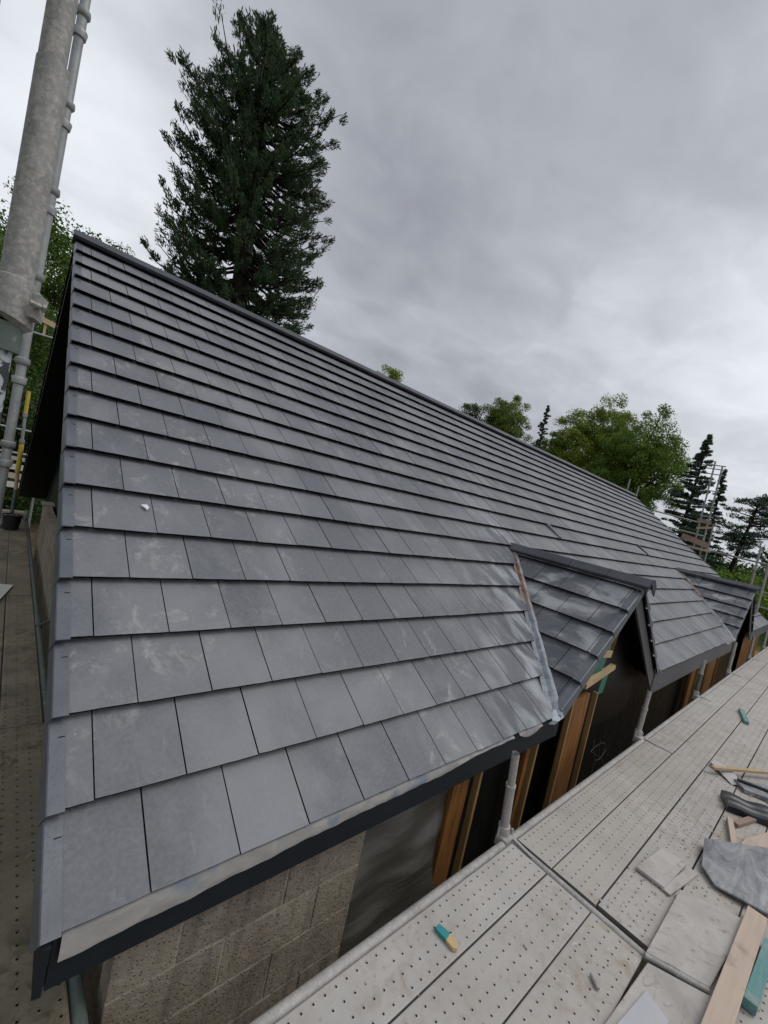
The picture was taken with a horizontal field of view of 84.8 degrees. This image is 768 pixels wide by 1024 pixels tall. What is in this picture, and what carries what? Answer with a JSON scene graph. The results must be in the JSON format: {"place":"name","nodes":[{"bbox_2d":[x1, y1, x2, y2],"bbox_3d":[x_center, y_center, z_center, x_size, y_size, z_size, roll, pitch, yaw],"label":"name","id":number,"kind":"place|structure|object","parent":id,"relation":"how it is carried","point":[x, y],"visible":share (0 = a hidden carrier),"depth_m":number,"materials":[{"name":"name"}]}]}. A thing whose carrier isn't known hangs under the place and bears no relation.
{"place":"outdoors","nodes":[
{"label":"outdoors","id":0,"kind":"place"},
{"bbox_2d":[0,500,767,987],"bbox_3d":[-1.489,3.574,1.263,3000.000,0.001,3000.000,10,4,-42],"label":"ground","id":1,"kind":"structure","parent":0,"point":[34,528],"depth_m":14.11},
{"bbox_2d":[0,242,52,470],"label":"broadleaf tree","id":2,"kind":"object","parent":1,"relation":"on","point":[35,330],"visible":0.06,"depth_m":15.48,"materials":[{"name":"green plant"}]},
{"bbox_2d":[0,317,55,527],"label":"scaffold","id":3,"kind":"object","parent":1,"relation":"on","point":[46,321],"visible":0.2,"depth_m":8.36,"materials":[{"name":"silver metal"}]},
{"bbox_2d":[6,481,19,487],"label":"spare board","id":4,"kind":"object","parent":3,"relation":"on","point":[10,483],"depth_m":8.47,"materials":[{"name":"beige wood"}]},
{"bbox_2d":[8,472,21,479],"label":"spare board","id":5,"kind":"object","parent":4,"relation":"on","point":[11,475],"depth_m":8.47,"materials":[{"name":"brown wood"}]},
{"bbox_2d":[9,464,23,470],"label":"spare board","id":6,"kind":"object","parent":5,"relation":"on","point":[14,466],"depth_m":8.47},
{"bbox_2d":[0,454,24,461],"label":"spare board","id":7,"kind":"object","parent":6,"relation":"on","point":[15,458],"depth_m":8.45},
{"bbox_2d":[0,309,56,523],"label":"bush","id":8,"kind":"object","parent":1,"relation":"on","point":[22,504],"visible":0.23,"depth_m":14.76,"materials":[{"name":"green plant"}]},
{"bbox_2d":[0,176,74,503],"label":"broadleaf tree","id":9,"kind":"object","parent":1,"relation":"on","point":[54,250],"visible":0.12,"depth_m":17.98,"materials":[{"name":"green plant"}]},
{"bbox_2d":[0,0,90,1023],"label":"scaffold","id":10,"kind":"object","parent":1,"relation":"on","point":[47,128],"visible":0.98,"depth_m":0.91,"materials":[{"name":"metal"}]},
{"bbox_2d":[0,596,5,681],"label":"scaffold board","id":11,"kind":"object","parent":10,"relation":"on","point":[2,606],"visible":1,"depth_m":3.79,"materials":[{"name":"metal"}]},
{"bbox_2d":[0,541,8,595],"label":"scaffold board","id":12,"kind":"object","parent":10,"relation":"on","point":[3,556],"visible":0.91,"depth_m":5.40,"materials":[{"name":"metal"}]},
{"bbox_2d":[0,509,9,540],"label":"scaffold board","id":13,"kind":"object","parent":10,"relation":"on","point":[4,535],"visible":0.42,"depth_m":6.64,"materials":[{"name":"wood"}]},
{"bbox_2d":[10,391,30,512],"bbox_3d":[-6.131,-0.896,7.069,0.110,2.277,0.072,10,4,-42],"label":"prop","id":14,"kind":"object","parent":13,"relation":"on","point":[21,446],"visible":0.94,"depth_m":7.04,"materials":[{"name":"yellow paint"}]},
{"bbox_2d":[9,510,26,541],"bbox_3d":[-6.381,0.226,7.328,0.210,0.045,2.690,10,4,-42],"label":"scaffold board","id":15,"kind":"object","parent":10,"relation":"on","point":[19,534],"visible":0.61,"depth_m":6.79,"materials":[{"name":"wood"}]},
{"bbox_2d":[1,513,22,529],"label":"bucket","id":16,"kind":"object","parent":15,"relation":"on","point":[11,521],"visible":1,"depth_m":6.80,"materials":[{"name":"black plastic"}]},
{"bbox_2d":[5,541,31,598],"bbox_3d":[-4.695,0.687,5.403,0.210,0.047,2.490,10,4,-42],"label":"scaffold board","id":17,"kind":"object","parent":10,"relation":"on","point":[18,574],"visible":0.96,"depth_m":5.18,"materials":[{"name":"metal"}]},
{"bbox_2d":[0,596,42,729],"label":"scaffold board","id":18,"kind":"object","parent":10,"relation":"on","point":[20,699],"visible":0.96,"depth_m":3.19,"materials":[{"name":"metal"}]},
{"bbox_2d":[0,723,69,1023],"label":"scaffold board","id":19,"kind":"object","parent":10,"relation":"on","point":[20,755],"visible":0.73,"depth_m":1.75,"materials":[{"name":"metal"}]},
{"label":"scaffold board","id":20,"kind":"object","parent":10,"relation":"attached to","visible":0},
{"bbox_2d":[0,584,12,599],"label":"panel offcut","id":21,"kind":"object","parent":20,"relation":"on","point":[5,589],"visible":1,"depth_m":4.50,"materials":[{"name":"white"}]},
{"bbox_2d":[34,223,117,378],"bbox_3d":[-16.070,-7.315,20.875,5.535,13.249,5.566,12,3,-10],"label":"broadleaf tree","id":22,"kind":"object","parent":1,"relation":"on","point":[95,237],"depth_m":19.51,"materials":[{"name":"green plant"}]},
{"bbox_2d":[70,242,135,257],"bbox_3d":[-15.513,-7.737,23.221,5.602,14.080,5.230,10,4,-42],"label":"broadleaf tree","id":23,"kind":"object","parent":1,"relation":"on","point":[122,249],"depth_m":22.80,"materials":[{"name":"green plant"}]},
{"bbox_2d":[139,0,347,334],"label":"giant sequoia","id":24,"kind":"object","parent":1,"relation":"on","point":[260,99],"visible":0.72,"depth_m":25.91,"materials":[{"name":"green plant"}]},
{"bbox_2d":[377,364,403,382],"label":"broadleaf tree","id":25,"kind":"object","parent":1,"relation":"on","point":[393,375],"visible":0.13,"depth_m":40.50,"materials":[{"name":"green plant"}]},
{"bbox_2d":[458,403,499,427],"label":"broadleaf tree","id":26,"kind":"object","parent":1,"relation":"on","point":[467,407],"visible":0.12,"depth_m":45.48,"materials":[{"name":"green plant"}]},
{"bbox_2d":[482,395,532,441],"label":"birch tree","id":27,"kind":"object","parent":1,"relation":"on","point":[506,422],"visible":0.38,"depth_m":43.28,"materials":[{"name":"green plant"}]},
{"bbox_2d":[249,630,767,1023],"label":"scaffold","id":28,"kind":"object","parent":1,"relation":"on","point":[505,837],"visible":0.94,"depth_m":2.35,"materials":[{"name":"silver metal"}]},
{"bbox_2d":[275,844,545,1023],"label":"scaffold board","id":29,"kind":"object","parent":28,"relation":"on","point":[388,980],"visible":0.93,"depth_m":1.81,"materials":[{"name":"metal"}]},
{"bbox_2d":[434,924,456,951],"bbox_3d":[0.283,1.907,1.885,0.044,0.016,0.116,10,4,-42],"label":"wood chip","id":30,"kind":"object","parent":29,"relation":"on","point":[446,936],"visible":1,"depth_m":1.88,"materials":[{"name":"teal paint"}]},
{"bbox_2d":[391,875,589,1023],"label":"scaffold board","id":31,"kind":"object","parent":28,"relation":"on","point":[495,973],"visible":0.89,"depth_m":1.83,"materials":[{"name":"metal"}]},
{"bbox_2d":[505,913,642,1023],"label":"scaffold board","id":32,"kind":"object","parent":28,"relation":"on","point":[563,990],"visible":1,"depth_m":1.84,"materials":[{"name":"metal"}]},
{"bbox_2d":[590,973,599,990],"bbox_3d":[0.919,2.046,1.834,0.020,0.020,0.058,12,3,-3],"label":"mortar lump","id":33,"kind":"object","parent":32,"relation":"on","point":[595,982],"visible":1,"depth_m":1.83,"materials":[{"name":"grey concrete"}]},
{"bbox_2d":[518,741,670,870],"bbox_3d":[1.812,2.207,3.348,2.537,0.045,0.223,10,4,-42],"label":"scaffold board","id":34,"kind":"object","parent":28,"relation":"on","point":[551,841],"visible":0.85,"depth_m":3.02,"materials":[{"name":"metal"}]},
{"bbox_2d":[552,754,701,908],"bbox_3d":[1.966,2.246,3.172,2.537,0.045,0.242,10,4,-42],"label":"scaffold board","id":35,"kind":"object","parent":28,"relation":"on","point":[614,842],"visible":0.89,"depth_m":2.82,"materials":[{"name":"metal"}]},
{"bbox_2d":[596,770,735,951],"bbox_3d":[2.134,2.295,2.995,2.517,0.047,0.244,10,4,-42],"label":"scaffold board","id":36,"kind":"object","parent":28,"relation":"on","point":[680,818],"visible":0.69,"depth_m":2.73,"materials":[{"name":"metal"}]},
{"bbox_2d":[636,847,697,895],"bbox_3d":[1.728,2.188,2.564,0.383,0.020,0.215,10,3,-38],"label":"spare tile","id":37,"kind":"object","parent":36,"relation":"on","point":[662,868],"visible":1,"depth_m":2.55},
{"bbox_2d":[648,698,721,754],"bbox_3d":[3.677,2.530,5.059,2.547,0.045,0.223,10,4,-42],"label":"scaffold board","id":38,"kind":"object","parent":28,"relation":"on","point":[675,735],"visible":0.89,"depth_m":4.84,"materials":[{"name":"metal"}]},
{"bbox_2d":[674,707,741,770],"bbox_3d":[3.831,2.574,4.884,2.547,0.047,0.242,10,4,-42],"label":"scaffold board","id":39,"kind":"object","parent":28,"relation":"on","point":[705,742],"visible":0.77,"depth_m":4.66,"materials":[{"name":"metal"}]},
{"bbox_2d":[672,789,767,995],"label":"scaffold board","id":40,"kind":"object","parent":28,"relation":"on","point":[717,897],"visible":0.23,"depth_m":2.57,"materials":[{"name":"metal"}]},
{"bbox_2d":[644,890,741,994],"bbox_3d":[1.594,2.173,2.163,0.802,0.030,0.274,10,3,-38],"label":"cover plate","id":41,"kind":"object","parent":40,"relation":"on","point":[692,940],"visible":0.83,"depth_m":2.11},
{"bbox_2d":[700,906,767,1023],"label":"loose plank","id":42,"kind":"object","parent":41,"relation":"on","point":[724,1004],"visible":1,"depth_m":1.96,"materials":[{"name":"beige wood"}]},
{"bbox_2d":[726,816,736,842],"bbox_3d":[2.527,2.329,3.058,0.034,0.035,0.388,14,3,36],"label":"timber offcut","id":43,"kind":"object","parent":40,"relation":"on","point":[731,829],"visible":0.64,"depth_m":3.06,"materials":[{"name":"brown wood"}]},
{"bbox_2d":[702,838,767,914],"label":"bent sheet","id":44,"kind":"object","parent":40,"relation":"on","point":[739,871],"visible":1,"depth_m":2.62,"materials":[{"name":"grey metal"}]},
{"bbox_2d":[720,790,767,826],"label":"ridge roll","id":45,"kind":"object","parent":40,"relation":"on","point":[736,804],"visible":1,"depth_m":3.35,"materials":[{"name":"grey metal"}]},
{"bbox_2d":[733,816,756,827],"bbox_3d":[2.787,2.383,3.241,0.312,0.025,0.040,11,3,-26],"label":"timber offcut","id":46,"kind":"object","parent":40,"relation":"on","point":[742,822],"visible":0.79,"depth_m":3.22,"materials":[{"name":"wood"}]},
{"bbox_2d":[741,832,767,847],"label":"cream board","id":47,"kind":"object","parent":40,"relation":"on","point":[760,840],"visible":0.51,"depth_m":3.02,"materials":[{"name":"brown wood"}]},
{"bbox_2d":[704,675,748,706],"bbox_3d":[5.553,2.859,6.781,2.568,0.045,0.223,10,4,-42],"label":"scaffold board","id":48,"kind":"object","parent":28,"relation":"on","point":[724,693],"visible":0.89,"depth_m":6.62,"materials":[{"name":"metal"}]},
{"bbox_2d":[704,717,767,790],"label":"scaffold board","id":49,"kind":"object","parent":28,"relation":"on","point":[742,743],"visible":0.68,"depth_m":4.59,"materials":[{"name":"metal"}]},
{"bbox_2d":[711,760,736,784],"bbox_3d":[3.204,2.433,3.970,0.146,0.039,0.416,12,3,4],"label":"torn wrapper","id":50,"kind":"object","parent":49,"relation":"on","point":[730,776],"visible":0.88,"depth_m":3.89,"materials":[{"name":"white paper"}]},
{"bbox_2d":[710,765,767,774],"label":"lath","id":51,"kind":"object","parent":50,"relation":"on","point":[737,769],"visible":1,"depth_m":3.94,"materials":[{"name":"beige wood"}]},
{"bbox_2d":[738,708,749,724],"bbox_3d":[4.753,2.695,5.558,0.050,0.035,0.554,14,3,35],"label":"teal stick","id":52,"kind":"object","parent":49,"relation":"on","point":[744,716],"visible":1,"depth_m":5.50,"materials":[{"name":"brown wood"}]},
{"bbox_2d":[723,681,767,714],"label":"scaffold board","id":53,"kind":"object","parent":28,"relation":"on","point":[747,696],"visible":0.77,"depth_m":6.48,"materials":[{"name":"metal"}]},
{"bbox_2d":[734,660,766,680],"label":"scaffold board","id":54,"kind":"object","parent":28,"relation":"on","point":[750,670],"visible":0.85,"depth_m":8.38,"materials":[{"name":"metal"}]},
{"bbox_2d":[735,829,767,1023],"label":"scaffold board","id":55,"kind":"object","parent":28,"relation":"on","point":[745,1016],"depth_m":1.88,"materials":[{"name":"metal"}]},
{"bbox_2d":[417,716,767,1011],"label":"mortar crumbs","id":56,"kind":"object","parent":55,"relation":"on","point":[600,899],"visible":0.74,"depth_m":2.81,"materials":[{"name":"grey concrete"}]},
{"bbox_2d":[741,937,767,1015],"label":"treated batten","id":57,"kind":"object","parent":55,"relation":"on","point":[753,994],"visible":0.99,"depth_m":1.94,"materials":[{"name":"teal wood"}]},
{"bbox_2d":[738,731,767,803],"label":"scaffold board","id":58,"kind":"object","parent":28,"relation":"on","point":[759,760],"visible":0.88,"depth_m":4.28,"materials":[{"name":"metal"}]},
{"bbox_2d":[746,688,767,724],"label":"scaffold board","id":59,"kind":"object","parent":28,"relation":"on","point":[758,711],"visible":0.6,"depth_m":5.99,"materials":[{"name":"metal"}]},
{"bbox_2d":[750,664,767,686],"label":"scaffold board","id":60,"kind":"object","parent":28,"relation":"on","point":[760,677],"visible":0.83,"depth_m":7.94,"materials":[{"name":"metal"}]},
{"bbox_2d":[755,649,767,663],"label":"scaffold board","id":61,"kind":"object","parent":28,"relation":"on","point":[763,657],"visible":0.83,"depth_m":9.85,"materials":[{"name":"metal"}]},
{"label":"scaffold board","id":62,"kind":"object","parent":28,"relation":"on","visible":0},
{"bbox_2d":[734,779,767,801],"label":"tray","id":63,"kind":"object","parent":62,"relation":"on","point":[753,791],"visible":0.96,"depth_m":3.69,"materials":[{"name":"grey plastic"}]},
{"bbox_2d":[737,777,767,791],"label":"black strip","id":64,"kind":"object","parent":63,"relation":"on","point":[752,784],"visible":1,"depth_m":3.74,"materials":[{"name":"rubber"}]},
{"label":"scaffold board","id":65,"kind":"object","parent":28,"relation":"on","visible":0},
{"bbox_2d":[605,963,710,1023],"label":"cover plate","id":66,"kind":"object","parent":65,"relation":"on","point":[676,1001],"visible":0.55,"depth_m":1.82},
{"bbox_2d":[617,991,668,1023],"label":"pale square","id":67,"kind":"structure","parent":66,"relation":"on","point":[644,1009],"depth_m":1.73,"materials":[{"name":"grey tile"}]},
{"bbox_2d":[533,405,550,450],"bbox_3d":[13.025,-2.478,37.932,2.598,14.573,2.658,12,3,2],"label":"spruce tree","id":68,"kind":"object","parent":1,"relation":"on","point":[542,429],"visible":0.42,"depth_m":37.44,"materials":[{"name":"green plant"}]},
{"bbox_2d":[530,430,566,458],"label":"broadleaf tree","id":69,"kind":"object","parent":1,"relation":"on","point":[556,441],"visible":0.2,"depth_m":40.52,"materials":[{"name":"green plant"}]},
{"bbox_2d":[546,408,610,478],"bbox_3d":[18.044,-2.318,41.346,6.156,16.101,6.659,10,4,-42],"label":"broadleaf tree","id":70,"kind":"object","parent":1,"relation":"on","point":[576,436],"visible":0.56,"depth_m":39.89,"materials":[{"name":"green plant"}]},
{"bbox_2d":[580,393,639,477],"bbox_3d":[20.867,-2.603,41.210,5.768,17.870,5.542,12,3,-7],"label":"broadleaf tree","id":71,"kind":"object","parent":1,"relation":"on","point":[602,418],"visible":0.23,"depth_m":39.94,"materials":[{"name":"green plant"}]},
{"bbox_2d":[585,403,692,511],"bbox_3d":[22.462,-1.559,38.256,8.373,16.788,8.617,10,4,-42],"label":"broadleaf tree","id":72,"kind":"object","parent":1,"relation":"on","point":[651,454],"visible":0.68,"depth_m":36.19,"materials":[{"name":"green plant"}]},
{"bbox_2d":[660,434,719,561],"bbox_3d":[20.457,0.736,28.592,4.997,12.346,4.626,10,4,-42],"label":"spruce tree","id":73,"kind":"object","parent":1,"relation":"on","point":[695,489],"visible":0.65,"depth_m":28.08,"materials":[{"name":"green plant"}]},
{"bbox_2d":[627,461,767,613],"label":"scaffold","id":74,"kind":"object","parent":1,"relation":"on","point":[695,540],"visible":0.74,"depth_m":15.43,"materials":[{"name":"grey metal"}]},
{"bbox_2d":[694,468,727,567],"bbox_3d":[23.218,2.106,30.083,2.673,10.703,2.737,10,4,-42],"label":"spruce tree","id":75,"kind":"object","parent":1,"relation":"on","point":[722,488],"visible":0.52,"depth_m":29.80,"materials":[{"name":"green plant"}]},
{"bbox_2d":[684,535,767,619],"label":"woodland","id":76,"kind":"object","parent":1,"relation":"on","point":[759,570],"visible":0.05,"depth_m":34.39,"materials":[{"name":"green plant"}]},
{"bbox_2d":[709,564,767,650],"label":"undergrowth","id":77,"kind":"object","parent":1,"relation":"on","point":[764,599],"visible":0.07,"depth_m":25.53,"materials":[{"name":"green plant"}]},
{"bbox_2d":[714,493,767,573],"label":"pine tree","id":78,"kind":"object","parent":1,"relation":"on","point":[742,542],"visible":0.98,"depth_m":28.64,"materials":[{"name":"green plant"}]},
{"bbox_2d":[0,0,767,574],"label":"sky","id":79,"kind":"structure","parent":0,"point":[562,205],"materials":[{"name":"grey"}]},
{"bbox_2d":[18,229,767,1023],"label":"house","id":80,"kind":"structure","parent":0,"point":[332,639],"depth_m":2.71,"materials":[{"name":"grey tile"}]},
{"bbox_2d":[591,739,605,774],"bbox_3d":[2.256,2.579,4.446,0.654,0.541,0.115,10,4,-42],"label":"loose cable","id":81,"kind":"object","parent":80,"relation":"hanging from","point":[595,754],"visible":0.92,"depth_m":4.37,"materials":[{"name":"black rubber"}]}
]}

